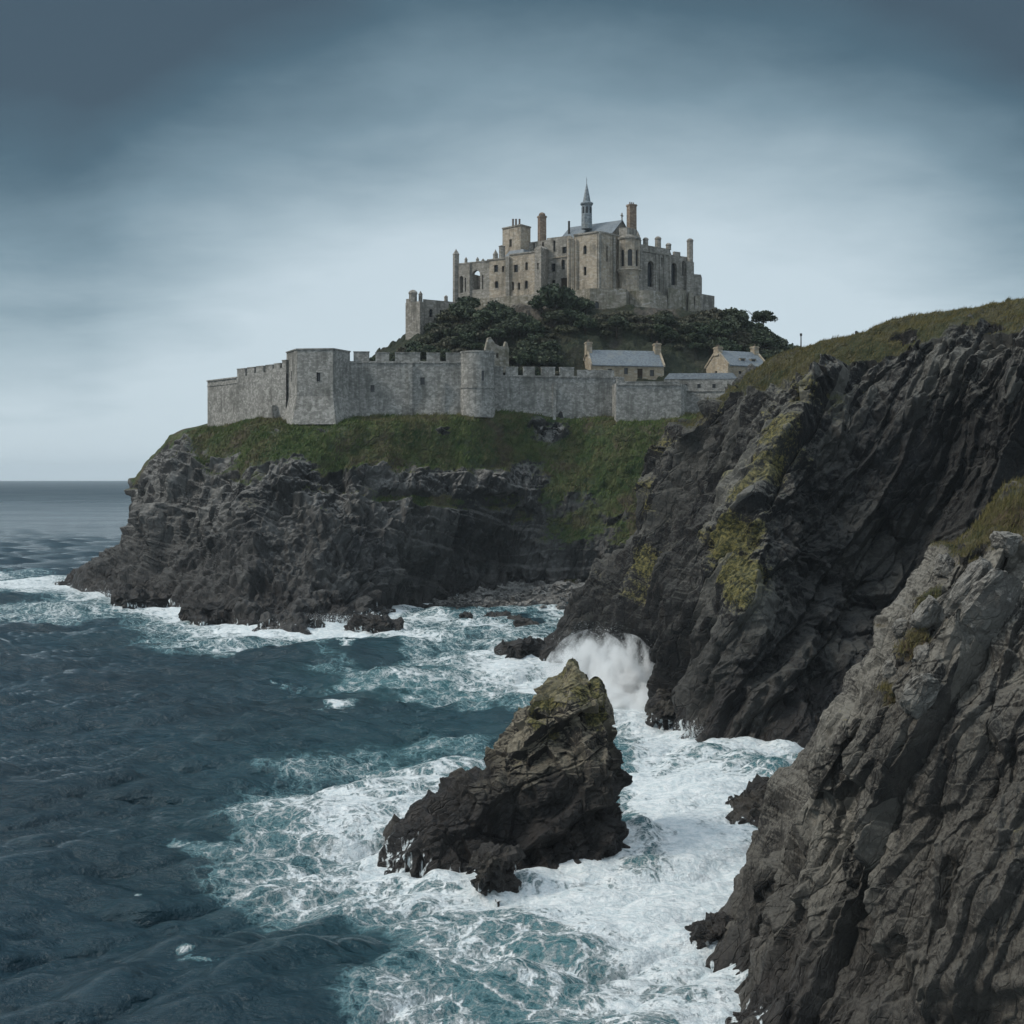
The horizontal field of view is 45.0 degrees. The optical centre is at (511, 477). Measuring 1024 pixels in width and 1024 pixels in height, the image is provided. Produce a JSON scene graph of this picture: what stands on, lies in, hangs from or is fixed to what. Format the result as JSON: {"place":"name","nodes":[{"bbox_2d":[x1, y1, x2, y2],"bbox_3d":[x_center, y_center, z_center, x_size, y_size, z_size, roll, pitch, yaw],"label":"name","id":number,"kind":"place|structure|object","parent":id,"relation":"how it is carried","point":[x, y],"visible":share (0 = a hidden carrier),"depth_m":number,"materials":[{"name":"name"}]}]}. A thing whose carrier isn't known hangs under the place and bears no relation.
{"place":"outdoors","nodes":[
{"label":"outdoors","id":0,"kind":"place"},
{"bbox_2d":[283,348,352,424],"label":"bastion tower","id":1,"kind":"structure","parent":0,"point":[318,385],"depth_m":297.65,"materials":[{"name":"stone"}]},
{"bbox_2d":[64,411,695,634],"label":"headland terrain","id":2,"kind":"structure","parent":0,"point":[281,545],"depth_m":294.43,"materials":[{"name":"stone"}]},
{"bbox_2d":[110,583,171,608],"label":"surf rock","id":3,"kind":"object","parent":2,"relation":"on","point":[128,595],"visible":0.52,"depth_m":286.41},
{"bbox_2d":[178,594,263,625],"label":"surf rock","id":4,"kind":"object","parent":2,"relation":"on","point":[200,614],"visible":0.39,"depth_m":251.44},
{"bbox_2d":[206,377,236,426],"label":"curtain wall","id":5,"kind":"structure","parent":2,"relation":"on","point":[221,402],"depth_m":324.19,"materials":[{"name":"stone"}]},
{"bbox_2d":[236,360,287,421],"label":"curtain wall","id":6,"kind":"structure","parent":2,"relation":"on","point":[261,390],"depth_m":309.83,"materials":[{"name":"stone"}]},
{"bbox_2d":[350,351,460,416],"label":"curtain wall","id":7,"kind":"structure","parent":2,"relation":"on","point":[408,383],"depth_m":304.37,"materials":[{"name":"stone"}]},
{"bbox_2d":[169,409,697,544],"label":"grass","id":8,"kind":"structure","parent":2,"relation":"on","point":[214,429],"depth_m":300.20,"materials":[{"name":"plant"}]},
{"bbox_2d":[460,350,494,417],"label":"round tower","id":9,"kind":"structure","parent":2,"relation":"on","point":[477,394],"depth_m":302.27,"materials":[{"name":"stone"}]},
{"bbox_2d":[494,366,617,419],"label":"curtain wall","id":10,"kind":"structure","parent":2,"relation":"on","point":[566,392],"depth_m":311.46,"materials":[{"name":"stone"}]},
{"bbox_2d":[612,377,687,421],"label":"square bastion","id":11,"kind":"object","parent":2,"relation":"on","point":[642,400],"visible":0.94,"depth_m":307.53,"materials":[{"name":"stone"}]},
{"bbox_2d":[686,390,724,413],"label":"curtain wall","id":12,"kind":"structure","parent":2,"relation":"on","point":[694,397],"depth_m":314.37,"materials":[{"name":"stone"}]},
{"bbox_2d":[0,481,803,1023],"bbox_3d":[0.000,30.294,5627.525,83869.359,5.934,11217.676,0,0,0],"label":"water","id":13,"kind":"structure","parent":0,"point":[194,819],"depth_m":102.67,"materials":[{"name":"liquid"}]},
{"bbox_2d":[343,613,404,633],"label":"surf rock","id":14,"kind":"object","parent":13,"relation":"in","point":[372,623],"visible":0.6,"depth_m":239.71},
{"bbox_2d":[383,814,400,842],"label":"surf rock","id":15,"kind":"object","parent":13,"relation":"in","point":[393,821],"visible":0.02,"depth_m":100.74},
{"bbox_2d":[86,590,703,870],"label":"sea spray","id":16,"kind":"object","parent":13,"relation":"on","point":[617,676],"visible":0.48,"depth_m":169.37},
{"bbox_2d":[466,841,525,906],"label":"surf rock","id":17,"kind":"object","parent":13,"relation":"in","point":[492,863],"visible":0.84,"depth_m":88.64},
{"bbox_2d":[377,657,632,877],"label":"sea stack","id":18,"kind":"object","parent":13,"relation":"in","point":[551,781],"visible":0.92,"depth_m":95.34,"materials":[{"name":"stone"}]},
{"bbox_2d":[494,635,546,658],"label":"surf rock","id":19,"kind":"object","parent":13,"relation":"in","point":[519,648],"visible":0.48,"depth_m":199.31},
{"bbox_2d":[513,616,531,626],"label":"boulder","id":20,"kind":"object","parent":13,"relation":"in","point":[519,621],"visible":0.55,"depth_m":252.23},
{"bbox_2d":[644,688,675,729],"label":"surf rock","id":21,"kind":"object","parent":13,"relation":"in","point":[659,710],"visible":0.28,"depth_m":150.38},
{"bbox_2d":[684,911,733,948],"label":"surf rock","id":22,"kind":"object","parent":13,"relation":"in","point":[708,930],"visible":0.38,"depth_m":79.03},
{"bbox_2d":[725,774,768,826],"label":"surf rock","id":23,"kind":"object","parent":13,"relation":"in","point":[746,804],"visible":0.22,"depth_m":106.90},
{"bbox_2d":[413,578,584,607],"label":"beach","id":24,"kind":"structure","parent":0,"point":[516,588],"depth_m":292.77,"materials":[{"name":"stone"}]},
{"bbox_2d":[474,586,492,598],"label":"boulder","id":25,"kind":"object","parent":24,"relation":"on","point":[483,592],"visible":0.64,"depth_m":295.22,"materials":[{"name":"stone"}]},
{"bbox_2d":[531,587,546,596],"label":"boulder","id":26,"kind":"object","parent":24,"relation":"on","point":[537,591],"visible":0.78,"depth_m":294.71,"materials":[{"name":"stone"}]},
{"bbox_2d":[552,581,571,592],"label":"boulder","id":27,"kind":"object","parent":24,"relation":"on","point":[560,586],"visible":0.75,"depth_m":296.19,"materials":[{"name":"stone"}]},
{"bbox_2d":[0,0,1023,480],"label":"sky","id":28,"kind":"structure","parent":0,"point":[193,192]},
{"bbox_2d":[372,303,765,380],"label":"hill","id":29,"kind":"structure","parent":0,"point":[686,359],"depth_m":344.38,"materials":[{"name":"plant"}]},
{"bbox_2d":[404,340,424,347],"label":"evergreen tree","id":30,"kind":"object","parent":29,"relation":"on","point":[410,343],"visible":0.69,"depth_m":353.88,"materials":[{"name":"green plant"}]},
{"bbox_2d":[409,347,428,358],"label":"evergreen tree","id":31,"kind":"object","parent":29,"relation":"on","point":[423,352],"visible":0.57,"depth_m":348.51,"materials":[{"name":"green plant"}]},
{"bbox_2d":[415,336,434,343],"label":"scrub bush","id":32,"kind":"object","parent":29,"relation":"on","point":[426,339],"visible":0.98,"depth_m":355.11,"materials":[{"name":"green plant"}]},
{"bbox_2d":[405,290,454,339],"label":"gatehouse","id":33,"kind":"object","parent":29,"relation":"on","point":[419,314],"visible":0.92,"depth_m":365.21,"materials":[{"name":"grey stone"}]},
{"bbox_2d":[423,322,438,331],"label":"evergreen tree","id":34,"kind":"object","parent":29,"relation":"on","point":[429,326],"visible":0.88,"depth_m":358.43,"materials":[{"name":"green plant"}]},
{"bbox_2d":[429,325,446,337],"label":"scrub bush","id":35,"kind":"object","parent":29,"relation":"on","point":[436,330],"visible":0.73,"depth_m":356.09,"materials":[{"name":"green plant"}]},
{"bbox_2d":[434,312,453,323],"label":"scrub bush","id":36,"kind":"object","parent":29,"relation":"on","point":[442,316],"visible":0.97,"depth_m":362.65,"materials":[{"name":"green plant"}]},
{"bbox_2d":[442,328,454,336],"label":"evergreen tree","id":37,"kind":"object","parent":29,"relation":"on","point":[448,332],"visible":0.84,"depth_m":352.45,"materials":[{"name":"green plant"}]},
{"bbox_2d":[449,336,463,347],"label":"evergreen tree","id":38,"kind":"object","parent":29,"relation":"on","point":[454,340],"visible":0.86,"depth_m":346.24,"materials":[{"name":"green plant"}]},
{"bbox_2d":[451,304,475,323],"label":"evergreen tree","id":39,"kind":"object","parent":29,"relation":"on","point":[464,312],"visible":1,"depth_m":355.09,"materials":[{"name":"green plant"}]},
{"bbox_2d":[454,323,478,338],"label":"evergreen tree","id":40,"kind":"object","parent":29,"relation":"on","point":[467,328],"visible":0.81,"depth_m":348.06,"materials":[{"name":"green plant"}]},
{"bbox_2d":[460,339,474,348],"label":"evergreen tree","id":41,"kind":"object","parent":29,"relation":"on","point":[466,343],"visible":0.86,"depth_m":343.74,"materials":[{"name":"green plant"}]},
{"bbox_2d":[456,296,480,305],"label":"evergreen tree","id":42,"kind":"object","parent":29,"relation":"on","point":[469,298],"visible":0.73,"depth_m":364.58,"materials":[{"name":"green plant"}]},
{"bbox_2d":[457,330,481,341],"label":"evergreen tree","id":43,"kind":"object","parent":29,"relation":"on","point":[471,335],"visible":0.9,"depth_m":345.32,"materials":[{"name":"green plant"}]},
{"bbox_2d":[471,321,492,329],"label":"evergreen tree","id":44,"kind":"object","parent":29,"relation":"on","point":[479,325],"visible":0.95,"depth_m":349.23,"materials":[{"name":"green plant"}]},
{"bbox_2d":[471,309,505,329],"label":"evergreen tree","id":45,"kind":"object","parent":29,"relation":"on","point":[487,315],"visible":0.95,"depth_m":347.73,"materials":[{"name":"green plant"}]},
{"bbox_2d":[481,328,506,343],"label":"evergreen tree","id":46,"kind":"object","parent":29,"relation":"on","point":[496,333],"visible":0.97,"depth_m":343.48,"materials":[{"name":"green plant"}]},
{"bbox_2d":[482,300,506,312],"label":"evergreen tree","id":47,"kind":"object","parent":29,"relation":"on","point":[494,307],"visible":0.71,"depth_m":350.60,"materials":[{"name":"green plant"}]},
{"bbox_2d":[484,337,508,372],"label":"ruined gable","id":48,"kind":"structure","parent":29,"relation":"on","point":[501,356],"depth_m":324.37,"materials":[{"name":"stone"}]},
{"bbox_2d":[500,306,518,318],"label":"evergreen tree","id":49,"kind":"object","parent":29,"relation":"on","point":[508,310],"visible":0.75,"depth_m":348.80,"materials":[{"name":"green plant"}]},
{"bbox_2d":[499,318,526,343],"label":"evergreen tree","id":50,"kind":"object","parent":29,"relation":"on","point":[511,324],"visible":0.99,"depth_m":343.46,"materials":[{"name":"green plant"}]},
{"bbox_2d":[503,312,533,336],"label":"evergreen tree","id":51,"kind":"object","parent":29,"relation":"on","point":[520,316],"visible":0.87,"depth_m":345.70,"materials":[{"name":"green plant"}]},
{"bbox_2d":[513,350,537,366],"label":"evergreen tree","id":52,"kind":"object","parent":29,"relation":"on","point":[526,358],"visible":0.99,"depth_m":332.65,"materials":[{"name":"green plant"}]},
{"bbox_2d":[517,340,543,353],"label":"evergreen tree","id":53,"kind":"object","parent":29,"relation":"on","point":[527,346],"visible":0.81,"depth_m":334.33,"materials":[{"name":"green plant"}]},
{"bbox_2d":[523,319,545,335],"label":"evergreen tree","id":54,"kind":"object","parent":29,"relation":"on","point":[535,325],"visible":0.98,"depth_m":342.68,"materials":[{"name":"green plant"}]},
{"bbox_2d":[525,333,544,340],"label":"evergreen tree","id":55,"kind":"object","parent":29,"relation":"on","point":[531,337],"visible":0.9,"depth_m":340.51,"materials":[{"name":"green plant"}]},
{"bbox_2d":[527,294,553,317],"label":"evergreen tree","id":56,"kind":"object","parent":29,"relation":"on","point":[537,302],"visible":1,"depth_m":350.84,"materials":[{"name":"green plant"}]},
{"bbox_2d":[532,349,563,366],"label":"bush","id":57,"kind":"object","parent":29,"relation":"on","point":[547,357],"visible":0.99,"depth_m":330.96,"materials":[{"name":"green plant"}]},
{"bbox_2d":[539,339,561,350],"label":"evergreen tree","id":58,"kind":"object","parent":29,"relation":"on","point":[554,344],"visible":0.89,"depth_m":335.85,"materials":[{"name":"green plant"}]},
{"bbox_2d":[539,309,564,326],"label":"evergreen tree","id":59,"kind":"object","parent":29,"relation":"on","point":[556,314],"visible":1,"depth_m":345.70,"materials":[{"name":"green plant"}]},
{"bbox_2d":[536,283,575,310],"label":"evergreen tree","id":60,"kind":"object","parent":29,"relation":"on","point":[553,292],"visible":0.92,"depth_m":348.13,"materials":[{"name":"green plant"}]},
{"bbox_2d":[553,324,569,332],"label":"scrub bush","id":61,"kind":"object","parent":29,"relation":"on","point":[559,328],"visible":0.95,"depth_m":343.36,"materials":[{"name":"green plant"}]},
{"bbox_2d":[551,292,577,309],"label":"evergreen tree","id":62,"kind":"object","parent":29,"relation":"on","point":[558,300],"visible":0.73,"depth_m":348.94,"materials":[{"name":"green plant"}]},
{"bbox_2d":[562,326,578,333],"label":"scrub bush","id":63,"kind":"object","parent":29,"relation":"on","point":[570,329],"visible":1,"depth_m":342.46,"materials":[{"name":"green plant"}]},
{"bbox_2d":[560,308,584,325],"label":"evergreen tree","id":64,"kind":"object","parent":29,"relation":"on","point":[569,313],"visible":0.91,"depth_m":345.11,"materials":[{"name":"green plant"}]},
{"bbox_2d":[558,295,589,310],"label":"evergreen tree","id":65,"kind":"object","parent":29,"relation":"on","point":[572,304],"visible":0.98,"depth_m":348.04,"materials":[{"name":"green plant"}]},
{"bbox_2d":[453,179,713,311],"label":"castle","id":66,"kind":"structure","parent":29,"relation":"on","point":[610,265],"depth_m":373.44,"materials":[{"name":"grey stone"}]},
{"bbox_2d":[627,248,632,265],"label":"window","id":67,"kind":"structure","parent":66,"relation":"in","point":[629,252],"depth_m":364.19,"materials":[{"name":"glass"}]},
{"bbox_2d":[647,260,653,287],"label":"window","id":68,"kind":"structure","parent":66,"relation":"in","point":[648,263],"depth_m":374.46,"materials":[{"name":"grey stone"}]},
{"bbox_2d":[671,262,676,285],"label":"window","id":69,"kind":"structure","parent":66,"relation":"in","point":[672,265],"depth_m":382.97,"materials":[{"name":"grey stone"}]},
{"bbox_2d":[574,301,595,314],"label":"evergreen tree","id":70,"kind":"object","parent":29,"relation":"on","point":[591,304],"visible":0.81,"depth_m":349.22,"materials":[{"name":"green plant"}]},
{"bbox_2d":[573,313,597,335],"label":"evergreen tree","id":71,"kind":"object","parent":29,"relation":"on","point":[585,321],"visible":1,"depth_m":342.66,"materials":[{"name":"green plant"}]},
{"bbox_2d":[607,314,631,336],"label":"evergreen tree","id":72,"kind":"object","parent":29,"relation":"on","point":[616,321],"visible":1,"depth_m":343.31,"materials":[{"name":"green plant"}]},
{"bbox_2d":[583,340,664,380],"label":"stone house","id":73,"kind":"structure","parent":29,"relation":"on","point":[633,365],"depth_m":333.22,"materials":[{"name":"grey stone"}]},
{"bbox_2d":[617,310,634,321],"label":"scrub bush","id":74,"kind":"object","parent":29,"relation":"on","point":[626,314],"visible":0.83,"depth_m":348.18,"materials":[{"name":"green plant"}]},
{"bbox_2d":[626,314,648,322],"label":"scrub bush","id":75,"kind":"object","parent":29,"relation":"on","point":[639,318],"visible":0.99,"depth_m":347.15,"materials":[{"name":"green plant"}]},
{"bbox_2d":[635,322,649,330],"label":"scrub bush","id":76,"kind":"object","parent":29,"relation":"on","point":[642,326],"visible":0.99,"depth_m":345.59,"materials":[{"name":"green plant"}]},
{"bbox_2d":[651,313,675,325],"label":"evergreen tree","id":77,"kind":"object","parent":29,"relation":"on","point":[667,319],"visible":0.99,"depth_m":347.95,"materials":[{"name":"green plant"}]},
{"bbox_2d":[653,324,673,343],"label":"evergreen tree","id":78,"kind":"object","parent":29,"relation":"on","point":[659,328],"visible":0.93,"depth_m":343.69,"materials":[{"name":"green plant"}]},
{"bbox_2d":[659,329,679,342],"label":"evergreen tree","id":79,"kind":"object","parent":29,"relation":"on","point":[674,334],"visible":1,"depth_m":343.63,"materials":[{"name":"green plant"}]},
{"bbox_2d":[675,322,697,333],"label":"evergreen tree","id":80,"kind":"object","parent":29,"relation":"on","point":[684,327],"visible":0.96,"depth_m":347.48,"materials":[{"name":"green plant"}]},
{"bbox_2d":[685,332,706,349],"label":"evergreen tree","id":81,"kind":"object","parent":29,"relation":"on","point":[696,337],"visible":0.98,"depth_m":346.23,"materials":[{"name":"green plant"}]},
{"bbox_2d":[687,313,705,320],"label":"scrub bush","id":82,"kind":"object","parent":29,"relation":"on","point":[696,316],"visible":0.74,"depth_m":356.84,"materials":[{"name":"green plant"}]},
{"bbox_2d":[664,373,736,389],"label":"outbuilding","id":83,"kind":"structure","parent":29,"relation":"on","point":[705,381],"depth_m":326.99,"materials":[{"name":"stone"}]},
{"bbox_2d":[702,340,716,353],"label":"evergreen tree","id":84,"kind":"object","parent":29,"relation":"on","point":[709,344],"visible":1,"depth_m":345.93,"materials":[{"name":"green plant"}]},
{"bbox_2d":[707,320,733,336],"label":"evergreen tree","id":85,"kind":"object","parent":29,"relation":"on","point":[721,328],"visible":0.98,"depth_m":349.68,"materials":[{"name":"green plant"}]},
{"bbox_2d":[713,339,742,351],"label":"evergreen tree","id":86,"kind":"object","parent":29,"relation":"on","point":[729,345],"visible":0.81,"depth_m":344.77,"materials":[{"name":"green plant"}]},
{"bbox_2d":[721,307,742,317],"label":"evergreen tree","id":87,"kind":"object","parent":29,"relation":"on","point":[728,312],"visible":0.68,"depth_m":367.00,"materials":[{"name":"green plant"}]},
{"bbox_2d":[726,320,742,339],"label":"evergreen tree","id":88,"kind":"object","parent":29,"relation":"on","point":[735,325],"visible":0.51,"depth_m":356.11,"materials":[{"name":"green plant"}]},
{"bbox_2d":[705,344,764,376],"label":"stone house","id":89,"kind":"structure","parent":29,"relation":"on","point":[735,363],"depth_m":335.21,"materials":[{"name":"beige stone"}]},
{"bbox_2d":[727,313,748,324],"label":"evergreen tree","id":90,"kind":"object","parent":29,"relation":"on","point":[742,319],"visible":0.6,"depth_m":364.05,"materials":[{"name":"green plant"}]},
{"bbox_2d":[745,322,768,330],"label":"evergreen tree","id":91,"kind":"object","parent":29,"relation":"on","point":[758,325],"visible":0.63,"depth_m":367.78,"materials":[{"name":"green plant"}]},
{"bbox_2d":[746,327,769,337],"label":"evergreen tree","id":92,"kind":"object","parent":29,"relation":"on","point":[753,331],"visible":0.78,"depth_m":362.88,"materials":[{"name":"green plant"}]},
{"bbox_2d":[746,310,778,324],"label":"pine tree","id":93,"kind":"object","parent":29,"relation":"on","point":[763,316],"visible":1,"depth_m":382.67,"materials":[{"name":"green plant"}]},
{"bbox_2d":[750,335,774,347],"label":"evergreen tree","id":94,"kind":"object","parent":29,"relation":"on","point":[762,340],"visible":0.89,"depth_m":359.79,"materials":[{"name":"green plant"}]},
{"bbox_2d":[539,298,1023,747],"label":"cliff terrain","id":95,"kind":"structure","parent":0,"point":[751,577],"depth_m":155.98,"materials":[{"name":"stone"}]},
{"bbox_2d":[674,296,1023,706],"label":"grass","id":96,"kind":"structure","parent":95,"relation":"on","point":[984,515],"depth_m":162.77,"materials":[{"name":"plant"}]},
{"bbox_2d":[705,479,1023,1023],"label":"cliff terrain","id":97,"kind":"structure","parent":0,"point":[879,878],"depth_m":64.79,"materials":[{"name":"stone"}]},
{"bbox_2d":[882,660,896,678],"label":"stone","id":98,"kind":"object","parent":97,"relation":"on","point":[889,669],"visible":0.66,"depth_m":67.40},
{"bbox_2d":[892,618,906,637],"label":"stone","id":99,"kind":"object","parent":97,"relation":"on","point":[899,627],"visible":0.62,"depth_m":68.60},
{"bbox_2d":[898,673,940,718],"bbox_3d":[21.146,11.259,64.183,1.731,2.512,1.253,30,10,-18],"label":"rock slab","id":100,"kind":"object","parent":97,"relation":"on","point":[917,699],"visible":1,"depth_m":63.75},
{"bbox_2d":[911,642,929,665],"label":"stone","id":101,"kind":"object","parent":97,"relation":"on","point":[920,653],"visible":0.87,"depth_m":65.97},
{"bbox_2d":[909,595,941,629],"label":"rock slab","id":102,"kind":"object","parent":97,"relation":"on","point":[928,610],"visible":1,"depth_m":66.49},
{"bbox_2d":[933,586,953,630],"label":"rock slab","id":103,"kind":"object","parent":97,"relation":"on","point":[942,600],"visible":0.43,"depth_m":66.51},
{"bbox_2d":[933,553,954,577],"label":"stone","id":104,"kind":"object","parent":97,"relation":"on","point":[944,565],"visible":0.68,"depth_m":68.92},
{"bbox_2d":[944,556,990,618],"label":"rock slab","id":105,"kind":"object","parent":97,"relation":"on","point":[978,569],"visible":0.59,"depth_m":65.68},
{"bbox_2d":[955,568,1023,650],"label":"rock slab","id":106,"kind":"object","parent":97,"relation":"on","point":[987,604],"visible":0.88,"depth_m":65.11,"materials":[{"name":"stone"}]},
{"bbox_2d":[989,531,1022,557],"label":"stone","id":107,"kind":"object","parent":97,"relation":"on","point":[1009,542],"visible":0.98,"depth_m":66.48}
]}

